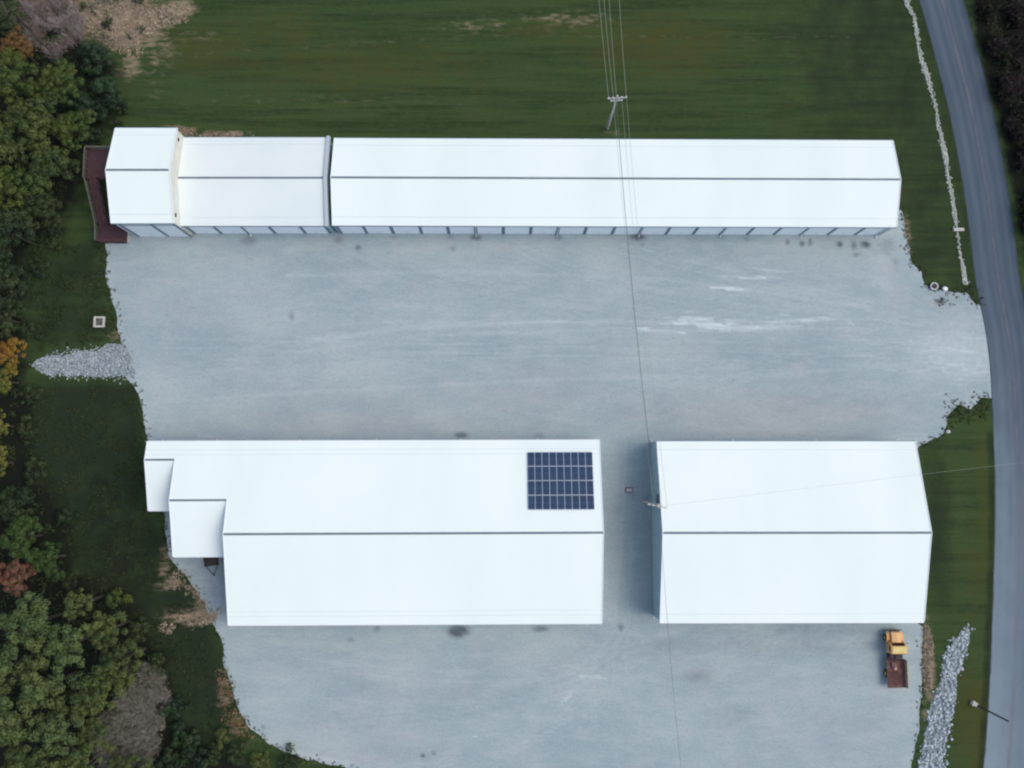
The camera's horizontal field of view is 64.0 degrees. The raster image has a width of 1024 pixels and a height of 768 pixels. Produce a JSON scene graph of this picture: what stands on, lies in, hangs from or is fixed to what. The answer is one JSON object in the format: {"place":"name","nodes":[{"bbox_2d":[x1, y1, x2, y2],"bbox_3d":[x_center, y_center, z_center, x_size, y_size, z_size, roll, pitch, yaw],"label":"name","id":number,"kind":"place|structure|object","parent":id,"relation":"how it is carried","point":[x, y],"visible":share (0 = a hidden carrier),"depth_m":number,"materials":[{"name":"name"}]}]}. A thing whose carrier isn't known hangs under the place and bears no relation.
{"place":"outdoors","nodes":[
{"label":"outdoors","id":0,"kind":"place"},
{"bbox_2d":[144,439,603,625],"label":"stepped barn","id":1,"kind":"structure","parent":0,"point":[299,532],"depth_m":103.43,"materials":[{"name":"white metal"}]},
{"bbox_2d":[527,452,593,509],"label":"solar array","id":2,"kind":"object","parent":1,"relation":"on","point":[541,465],"visible":1,"depth_m":104.35,"materials":[{"name":"blue"}]},
{"bbox_2d":[0,0,1023,767],"bbox_3d":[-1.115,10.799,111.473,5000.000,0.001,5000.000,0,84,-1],"label":"ground","id":3,"kind":"structure","parent":0,"point":[542,68],"depth_m":116.16,"materials":[{"name":"green plant"}]},
{"bbox_2d":[0,366,18,394],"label":"leafy tree","id":4,"kind":"object","parent":3,"relation":"on","point":[4,379],"visible":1,"depth_m":107.65,"materials":[{"name":"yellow plant"}]},
{"bbox_2d":[0,296,26,339],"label":"leafy tree","id":5,"kind":"object","parent":3,"relation":"on","point":[5,332],"visible":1,"depth_m":107.62,"materials":[{"name":"green plant"}]},
{"bbox_2d":[0,337,27,375],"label":"autumn tree","id":6,"kind":"object","parent":3,"relation":"on","point":[4,347],"visible":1,"depth_m":107.68,"materials":[{"name":"orange plant"}]},
{"bbox_2d":[0,245,27,298],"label":"leafy tree","id":7,"kind":"object","parent":3,"relation":"on","point":[5,268],"visible":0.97,"depth_m":107.40,"materials":[{"name":"green plant"}]},
{"bbox_2d":[0,0,27,38],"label":"leafy tree","id":8,"kind":"object","parent":3,"relation":"on","point":[4,17],"visible":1,"depth_m":110.66,"materials":[{"name":"green plant"}]},
{"bbox_2d":[0,111,29,165],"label":"leafy tree","id":9,"kind":"object","parent":3,"relation":"on","point":[9,150],"visible":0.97,"depth_m":106.98,"materials":[{"name":"green plant"}]},
{"bbox_2d":[0,485,35,525],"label":"leafy tree","id":10,"kind":"object","parent":3,"relation":"on","point":[4,513],"visible":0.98,"depth_m":105.98,"materials":[{"name":"green plant"}]},
{"bbox_2d":[0,559,36,597],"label":"autumn tree","id":11,"kind":"object","parent":3,"relation":"on","point":[6,582],"visible":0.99,"depth_m":104.93,"materials":[{"name":"red plant"}]},
{"bbox_2d":[0,25,38,64],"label":"leafy tree","id":12,"kind":"object","parent":3,"relation":"on","point":[14,43],"visible":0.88,"depth_m":110.45,"materials":[{"name":"brown plant"}]},
{"bbox_2d":[0,632,39,695],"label":"oak tree","id":13,"kind":"object","parent":3,"relation":"on","point":[6,659],"visible":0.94,"depth_m":100.94,"materials":[{"name":"green plant"}]},
{"bbox_2d":[0,207,40,260],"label":"leafy tree","id":14,"kind":"object","parent":3,"relation":"on","point":[4,220],"visible":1,"depth_m":106.79,"materials":[{"name":"green plant"}]},
{"bbox_2d":[0,515,43,560],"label":"leafy tree","id":15,"kind":"object","parent":3,"relation":"on","point":[6,543],"visible":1,"depth_m":104.38,"materials":[{"name":"green plant"}]},
{"bbox_2d":[0,46,46,105],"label":"leafy tree","id":16,"kind":"object","parent":3,"relation":"on","point":[20,66],"visible":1,"depth_m":108.17,"materials":[{"name":"green plant"}]},
{"bbox_2d":[0,161,48,209],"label":"leafy tree","id":17,"kind":"object","parent":3,"relation":"on","point":[8,183],"visible":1,"depth_m":107.31,"materials":[{"name":"green plant"}]},
{"bbox_2d":[0,685,49,747],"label":"oak tree","id":18,"kind":"object","parent":3,"relation":"on","point":[6,721],"visible":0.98,"depth_m":99.57,"materials":[{"name":"green plant"}]},
{"bbox_2d":[15,413,38,438],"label":"shrub","id":19,"kind":"object","parent":3,"relation":"on","point":[21,428],"visible":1,"depth_m":110.27,"materials":[{"name":"green plant"}]},
{"bbox_2d":[14,319,42,340],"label":"shrub","id":20,"kind":"object","parent":3,"relation":"on","point":[24,331],"visible":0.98,"depth_m":111.62,"materials":[{"name":"green plant"}]},
{"bbox_2d":[17,384,42,404],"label":"shrub","id":21,"kind":"object","parent":3,"relation":"on","point":[27,389],"visible":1,"depth_m":110.58,"materials":[{"name":"green plant"}]},
{"bbox_2d":[0,590,61,654],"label":"oak tree","id":22,"kind":"object","parent":3,"relation":"on","point":[39,622],"visible":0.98,"depth_m":101.13,"materials":[{"name":"green plant"}]},
{"bbox_2d":[0,733,63,767],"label":"oak tree","id":23,"kind":"object","parent":3,"relation":"on","point":[18,756],"visible":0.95,"depth_m":99.52,"materials":[{"name":"green plant"}]},
{"bbox_2d":[3,88,61,152],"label":"leafy tree","id":24,"kind":"object","parent":3,"relation":"on","point":[24,125],"visible":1,"depth_m":107.33,"materials":[{"name":"green plant"}]},
{"bbox_2d":[23,455,48,485],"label":"shrub","id":25,"kind":"object","parent":3,"relation":"on","point":[34,463],"visible":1,"depth_m":109.65,"materials":[{"name":"green plant"}]},
{"bbox_2d":[27,256,49,278],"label":"shrub","id":26,"kind":"object","parent":3,"relation":"on","point":[35,265],"visible":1,"depth_m":112.34,"materials":[{"name":"green plant"}]},
{"bbox_2d":[17,177,62,227],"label":"leafy tree","id":27,"kind":"object","parent":3,"relation":"on","point":[44,197],"visible":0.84,"depth_m":108.58,"materials":[{"name":"green plant"}]},
{"bbox_2d":[1,0,88,61],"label":"bare brush","id":28,"kind":"object","parent":3,"relation":"on","point":[56,25],"visible":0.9,"depth_m":115.59,"materials":[{"name":"grey plant"}]},
{"bbox_2d":[25,540,66,581],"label":"leafy tree","id":29,"kind":"object","parent":3,"relation":"on","point":[50,553],"visible":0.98,"depth_m":104.86,"materials":[{"name":"green plant"}]},
{"bbox_2d":[16,652,78,708],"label":"oak tree","id":30,"kind":"object","parent":3,"relation":"on","point":[26,679],"visible":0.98,"depth_m":100.03,"materials":[{"name":"green plant"}]},
{"bbox_2d":[25,136,80,188],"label":"leafy tree","id":31,"kind":"object","parent":3,"relation":"on","point":[49,154],"visible":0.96,"depth_m":107.90,"materials":[{"name":"green plant"}]},
{"bbox_2d":[44,227,68,250],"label":"shrub","id":32,"kind":"object","parent":3,"relation":"on","point":[56,236],"visible":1,"depth_m":112.69,"materials":[{"name":"green plant"}]},
{"bbox_2d":[32,57,84,105],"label":"leafy tree","id":33,"kind":"object","parent":3,"relation":"on","point":[66,75],"visible":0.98,"depth_m":108.65,"materials":[{"name":"green plant"}]},
{"bbox_2d":[31,704,88,759],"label":"oak tree","id":34,"kind":"object","parent":3,"relation":"on","point":[48,725],"visible":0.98,"depth_m":99.97,"materials":[{"name":"green plant"}]},
{"bbox_2d":[29,621,100,673],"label":"oak tree","id":35,"kind":"object","parent":3,"relation":"on","point":[73,645],"visible":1,"depth_m":100.10,"materials":[{"name":"green plant"}]},
{"bbox_2d":[53,508,81,525],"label":"shrub","id":36,"kind":"object","parent":3,"relation":"on","point":[62,517],"visible":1,"depth_m":109.34,"materials":[{"name":"green plant"}]},
{"bbox_2d":[59,572,80,594],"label":"shrub","id":37,"kind":"object","parent":3,"relation":"on","point":[66,585],"visible":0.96,"depth_m":108.57,"materials":[{"name":"green plant"}]},
{"bbox_2d":[0,0,141,767],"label":"undergrowth","id":38,"kind":"object","parent":3,"relation":"on","point":[47,529],"visible":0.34,"depth_m":109.69,"materials":[{"name":"green plant"}]},
{"bbox_2d":[49,108,95,151],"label":"leafy tree","id":39,"kind":"object","parent":3,"relation":"on","point":[68,137],"visible":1,"depth_m":108.81,"materials":[{"name":"green plant"}]},
{"bbox_2d":[50,743,101,767],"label":"oak tree","id":40,"kind":"object","parent":3,"relation":"on","point":[78,765],"visible":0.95,"depth_m":101.11,"materials":[{"name":"green plant"}]},
{"bbox_2d":[63,588,102,621],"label":"oak tree","id":41,"kind":"object","parent":3,"relation":"on","point":[78,604],"visible":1,"depth_m":102.85,"materials":[{"name":"green plant"}]},
{"bbox_2d":[29,342,136,383],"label":"riprap","id":42,"kind":"object","parent":3,"relation":"on","point":[95,363],"visible":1,"depth_m":112.16,"materials":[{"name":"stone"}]},
{"bbox_2d":[23,0,144,42],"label":"bank weeds","id":43,"kind":"object","parent":3,"relation":"on","point":[95,14],"visible":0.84,"depth_m":116.05,"materials":[{"name":"brown plant"}]},
{"bbox_2d":[66,89,107,123],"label":"conifer","id":44,"kind":"object","parent":3,"relation":"on","point":[80,102],"visible":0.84,"depth_m":112.57,"materials":[{"name":"green plant"}]},
{"bbox_2d":[80,125,104,145],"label":"conifer","id":45,"kind":"object","parent":3,"relation":"on","point":[93,130],"visible":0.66,"depth_m":113.46,"materials":[{"name":"green plant"}]},
{"bbox_2d":[75,706,114,754],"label":"oak tree","id":46,"kind":"object","parent":3,"relation":"on","point":[89,733],"visible":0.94,"depth_m":101.68,"materials":[{"name":"green plant"}]},
{"bbox_2d":[77,40,113,75],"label":"conifer","id":47,"kind":"object","parent":3,"relation":"on","point":[84,47],"visible":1,"depth_m":113.67,"materials":[{"name":"green plant"}]},
{"bbox_2d":[67,664,125,717],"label":"oak tree","id":48,"kind":"object","parent":3,"relation":"on","point":[86,692],"visible":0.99,"depth_m":100.34,"materials":[{"name":"green plant"}]},
{"bbox_2d":[82,146,130,242],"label":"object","id":49,"kind":"structure","parent":3,"relation":"on","point":[97,158],"depth_m":111.49,"materials":[{"name":"red paint"}]},
{"bbox_2d":[85,610,130,657],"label":"oak tree","id":50,"kind":"object","parent":3,"relation":"on","point":[108,625],"visible":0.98,"depth_m":102.01,"materials":[{"name":"green plant"}]},
{"bbox_2d":[90,73,129,108],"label":"conifer","id":51,"kind":"object","parent":3,"relation":"on","point":[108,85],"visible":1,"depth_m":113.07,"materials":[{"name":"green plant"}]},
{"bbox_2d":[67,0,155,57],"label":"dry grass","id":52,"kind":"structure","parent":3,"relation":"on","point":[113,26],"depth_m":116.70,"materials":[{"name":"beige plant"}]},
{"bbox_2d":[104,587,133,608],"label":"shrub","id":53,"kind":"object","parent":3,"relation":"on","point":[108,599],"visible":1,"depth_m":108.17,"materials":[{"name":"green plant"}]},
{"bbox_2d":[99,637,145,687],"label":"oak tree","id":54,"kind":"object","parent":3,"relation":"on","point":[111,664],"visible":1,"depth_m":101.78,"materials":[{"name":"green plant"}]},
{"bbox_2d":[29,244,223,739],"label":"rank grass","id":55,"kind":"structure","parent":3,"relation":"on","point":[107,429],"depth_m":110.85,"materials":[{"name":"green plant"}]},
{"bbox_2d":[88,657,172,767],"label":"bare brush","id":56,"kind":"object","parent":3,"relation":"on","point":[144,738],"visible":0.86,"depth_m":106.17,"materials":[{"name":"brown plant"}]},
{"bbox_2d":[107,753,153,767],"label":"leafy tree","id":57,"kind":"object","parent":3,"relation":"on","point":[126,764],"visible":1,"depth_m":102.90,"materials":[{"name":"green plant"}]},
{"bbox_2d":[124,615,149,642],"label":"shrub","id":58,"kind":"object","parent":3,"relation":"on","point":[133,628],"visible":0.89,"depth_m":107.61,"materials":[{"name":"green plant"}]},
{"bbox_2d":[141,651,166,681],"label":"shrub","id":59,"kind":"object","parent":3,"relation":"on","point":[154,657],"visible":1,"depth_m":107.08,"materials":[{"name":"green plant"}]},
{"bbox_2d":[147,2,189,30],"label":"dry grass","id":60,"kind":"structure","parent":3,"relation":"on","point":[174,13],"depth_m":117.01,"materials":[{"name":"beige plant"}]},
{"bbox_2d":[154,746,188,767],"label":"shrub","id":61,"kind":"object","parent":3,"relation":"on","point":[167,755],"visible":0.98,"depth_m":106.01,"materials":[{"name":"green plant"}]},
{"bbox_2d":[158,689,190,719],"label":"shrub","id":62,"kind":"object","parent":3,"relation":"on","point":[172,704],"visible":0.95,"depth_m":106.89,"materials":[{"name":"green plant"}]},
{"bbox_2d":[169,719,188,747],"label":"shrub","id":63,"kind":"object","parent":3,"relation":"on","point":[178,732],"visible":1,"depth_m":106.49,"materials":[{"name":"green plant"}]},
{"bbox_2d":[176,728,200,753],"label":"shrub","id":64,"kind":"object","parent":3,"relation":"on","point":[185,742],"visible":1,"depth_m":106.36,"materials":[{"name":"green plant"}]},
{"bbox_2d":[158,569,221,634],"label":"dry grass","id":65,"kind":"structure","parent":3,"relation":"on","point":[195,614],"depth_m":109.06,"materials":[{"name":"brown plant"}]},
{"bbox_2d":[185,742,222,767],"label":"shrub","id":66,"kind":"object","parent":3,"relation":"on","point":[207,755],"visible":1,"depth_m":106.04,"materials":[{"name":"green plant"}]},
{"bbox_2d":[214,727,229,749],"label":"shrub","id":67,"kind":"object","parent":3,"relation":"on","point":[221,735],"visible":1,"depth_m":106.67,"materials":[{"name":"green plant"}]},
{"bbox_2d":[215,665,254,740],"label":"dry weeds","id":68,"kind":"object","parent":3,"relation":"on","point":[233,720],"visible":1,"depth_m":107.82,"materials":[{"name":"orange plant"}]},
{"bbox_2d":[226,739,250,765],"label":"shrub","id":69,"kind":"object","parent":3,"relation":"on","point":[233,755],"visible":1,"depth_m":106.39,"materials":[{"name":"green plant"}]},
{"bbox_2d":[249,750,271,767],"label":"shrub","id":70,"kind":"object","parent":3,"relation":"on","point":[262,759],"visible":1,"depth_m":106.32,"materials":[{"name":"green plant"}]},
{"bbox_2d":[275,743,301,767],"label":"shrub","id":71,"kind":"object","parent":3,"relation":"on","point":[291,764],"visible":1,"depth_m":106.42,"materials":[{"name":"green plant"}]},
{"bbox_2d":[100,207,987,767],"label":"edge weeds","id":72,"kind":"object","parent":3,"relation":"on","point":[208,609],"visible":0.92,"depth_m":111.17,"materials":[{"name":"green plant"}]},
{"bbox_2d":[105,210,990,767],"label":"gravel yard","id":73,"kind":"structure","parent":3,"relation":"on","point":[477,336],"depth_m":112.36,"materials":[{"name":"grey gravel"}]},
{"bbox_2d":[105,127,191,236],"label":"two storey block","id":74,"kind":"structure","parent":73,"relation":"on","point":[142,168],"depth_m":107.14,"materials":[{"name":"white metal"}]},
{"bbox_2d":[124,226,166,236],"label":"roller door","id":75,"kind":"structure","parent":74,"relation":"in","point":[143,231],"depth_m":111.61,"materials":[{"name":"metal"}]},
{"bbox_2d":[155,226,188,236],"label":"roller door","id":76,"kind":"structure","parent":74,"relation":"in","point":[172,231],"depth_m":111.64,"materials":[{"name":"metal"}]},
{"bbox_2d":[178,136,333,236],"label":"storage annex","id":77,"kind":"object","parent":73,"relation":"on","point":[254,185],"visible":1,"depth_m":110.01,"materials":[{"name":"metal"}]},
{"bbox_2d":[216,227,246,233],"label":"roller door","id":78,"kind":"structure","parent":77,"relation":"in","point":[225,230],"depth_m":112.71,"materials":[{"name":"metal"}]},
{"bbox_2d":[271,227,303,233],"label":"roller door","id":79,"kind":"structure","parent":77,"relation":"in","point":[279,230],"depth_m":112.79,"materials":[{"name":"metal"}]},
{"bbox_2d":[650,439,931,622],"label":"storage barn","id":80,"kind":"structure","parent":73,"relation":"on","point":[856,551],"depth_m":103.87,"materials":[{"name":"white metal"}]},
{"bbox_2d":[883,629,908,688],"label":"flatbed truck","id":81,"kind":"object","parent":73,"relation":"on","point":[896,673],"visible":1,"depth_m":108.19,"materials":[{"name":"yellow paint"}]},
{"bbox_2d":[602,95,626,133],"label":"utility pole","id":82,"kind":"object","parent":3,"relation":"on","point":[612,112],"visible":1,"depth_m":108.52,"materials":[{"name":"grey wood"}]},
{"bbox_2d":[616,101,656,503],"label":"overhead wire","id":83,"kind":"object","parent":82,"relation":"attached to","point":[633,301],"visible":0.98,"depth_m":106.71,"materials":[{"name":"grey metal"}]},
{"bbox_2d":[330,137,900,237],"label":"storage building","id":84,"kind":"structure","parent":3,"relation":"on","point":[557,186],"depth_m":110.31,"materials":[{"name":"white metal"}]},
{"bbox_2d":[393,227,419,233],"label":"roller door","id":85,"kind":"structure","parent":84,"relation":"in","point":[398,230],"depth_m":113.01,"materials":[{"name":"metal"}]},
{"bbox_2d":[421,227,446,233],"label":"roller door","id":86,"kind":"structure","parent":84,"relation":"in","point":[426,230],"depth_m":112.93,"materials":[{"name":"metal"}]},
{"bbox_2d":[449,227,473,233],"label":"roller door","id":87,"kind":"structure","parent":84,"relation":"in","point":[453,230],"depth_m":112.93,"materials":[{"name":"metal"}]},
{"bbox_2d":[477,227,501,233],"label":"roller door","id":88,"kind":"structure","parent":84,"relation":"in","point":[481,230],"depth_m":112.96,"materials":[{"name":"metal"}]},
{"bbox_2d":[505,227,528,233],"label":"roller door","id":89,"kind":"structure","parent":84,"relation":"in","point":[508,230],"depth_m":112.96,"materials":[{"name":"metal"}]},
{"bbox_2d":[532,227,556,233],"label":"roller door","id":90,"kind":"structure","parent":84,"relation":"in","point":[536,230],"depth_m":112.98,"materials":[{"name":"metal"}]},
{"bbox_2d":[559,227,584,233],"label":"roller door","id":91,"kind":"structure","parent":84,"relation":"in","point":[563,230],"depth_m":112.98,"materials":[{"name":"metal"}]},
{"bbox_2d":[586,227,612,233],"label":"roller door","id":92,"kind":"structure","parent":84,"relation":"in","point":[591,230],"depth_m":112.90,"materials":[{"name":"metal"}]},
{"bbox_2d":[722,228,751,234],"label":"roller door","id":93,"kind":"structure","parent":84,"relation":"in","point":[730,231],"depth_m":113.45,"materials":[{"name":"metal"}]},
{"bbox_2d":[749,228,778,234],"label":"roller door","id":94,"kind":"structure","parent":84,"relation":"in","point":[757,231],"depth_m":113.37,"materials":[{"name":"metal"}]},
{"bbox_2d":[775,228,806,234],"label":"roller door","id":95,"kind":"structure","parent":84,"relation":"in","point":[785,231],"depth_m":113.37,"materials":[{"name":"metal"}]},
{"bbox_2d":[830,228,861,234],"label":"roller door","id":96,"kind":"structure","parent":84,"relation":"in","point":[840,231],"depth_m":113.40,"materials":[{"name":"metal"}]},
{"bbox_2d":[921,624,933,691],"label":"dry grass","id":97,"kind":"structure","parent":3,"relation":"on","point":[926,663],"depth_m":109.38,"materials":[{"name":"beige plant"}]},
{"bbox_2d":[904,0,969,284],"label":"ditch stones","id":98,"kind":"object","parent":3,"relation":"on","point":[916,30],"visible":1,"depth_m":116.53,"materials":[{"name":"grey gravel"}]},
{"bbox_2d":[917,622,975,767],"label":"riprap","id":99,"kind":"object","parent":3,"relation":"on","point":[950,673],"visible":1,"depth_m":108.80,"materials":[{"name":"stone"}]},
{"bbox_2d":[934,283,991,428],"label":"edge weeds","id":100,"kind":"object","parent":3,"relation":"on","point":[960,420],"visible":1,"depth_m":112.81,"materials":[{"name":"green plant"}]},
{"bbox_2d":[973,0,1023,230],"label":"dark thicket","id":101,"kind":"object","parent":3,"relation":"on","point":[1007,88],"visible":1,"depth_m":116.41,"materials":[{"name":"green plant"}]},
{"bbox_2d":[986,2,1023,151],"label":"undergrowth","id":102,"kind":"object","parent":3,"relation":"on","point":[995,63],"visible":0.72,"depth_m":117.46,"materials":[{"name":"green plant"}]},
{"bbox_2d":[919,0,1023,767],"bbox_3d":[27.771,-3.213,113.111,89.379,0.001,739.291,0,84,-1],"label":"road","id":103,"kind":"structure","parent":0,"point":[982,169],"depth_m":113.98,"materials":[{"name":"grey asphalt"}]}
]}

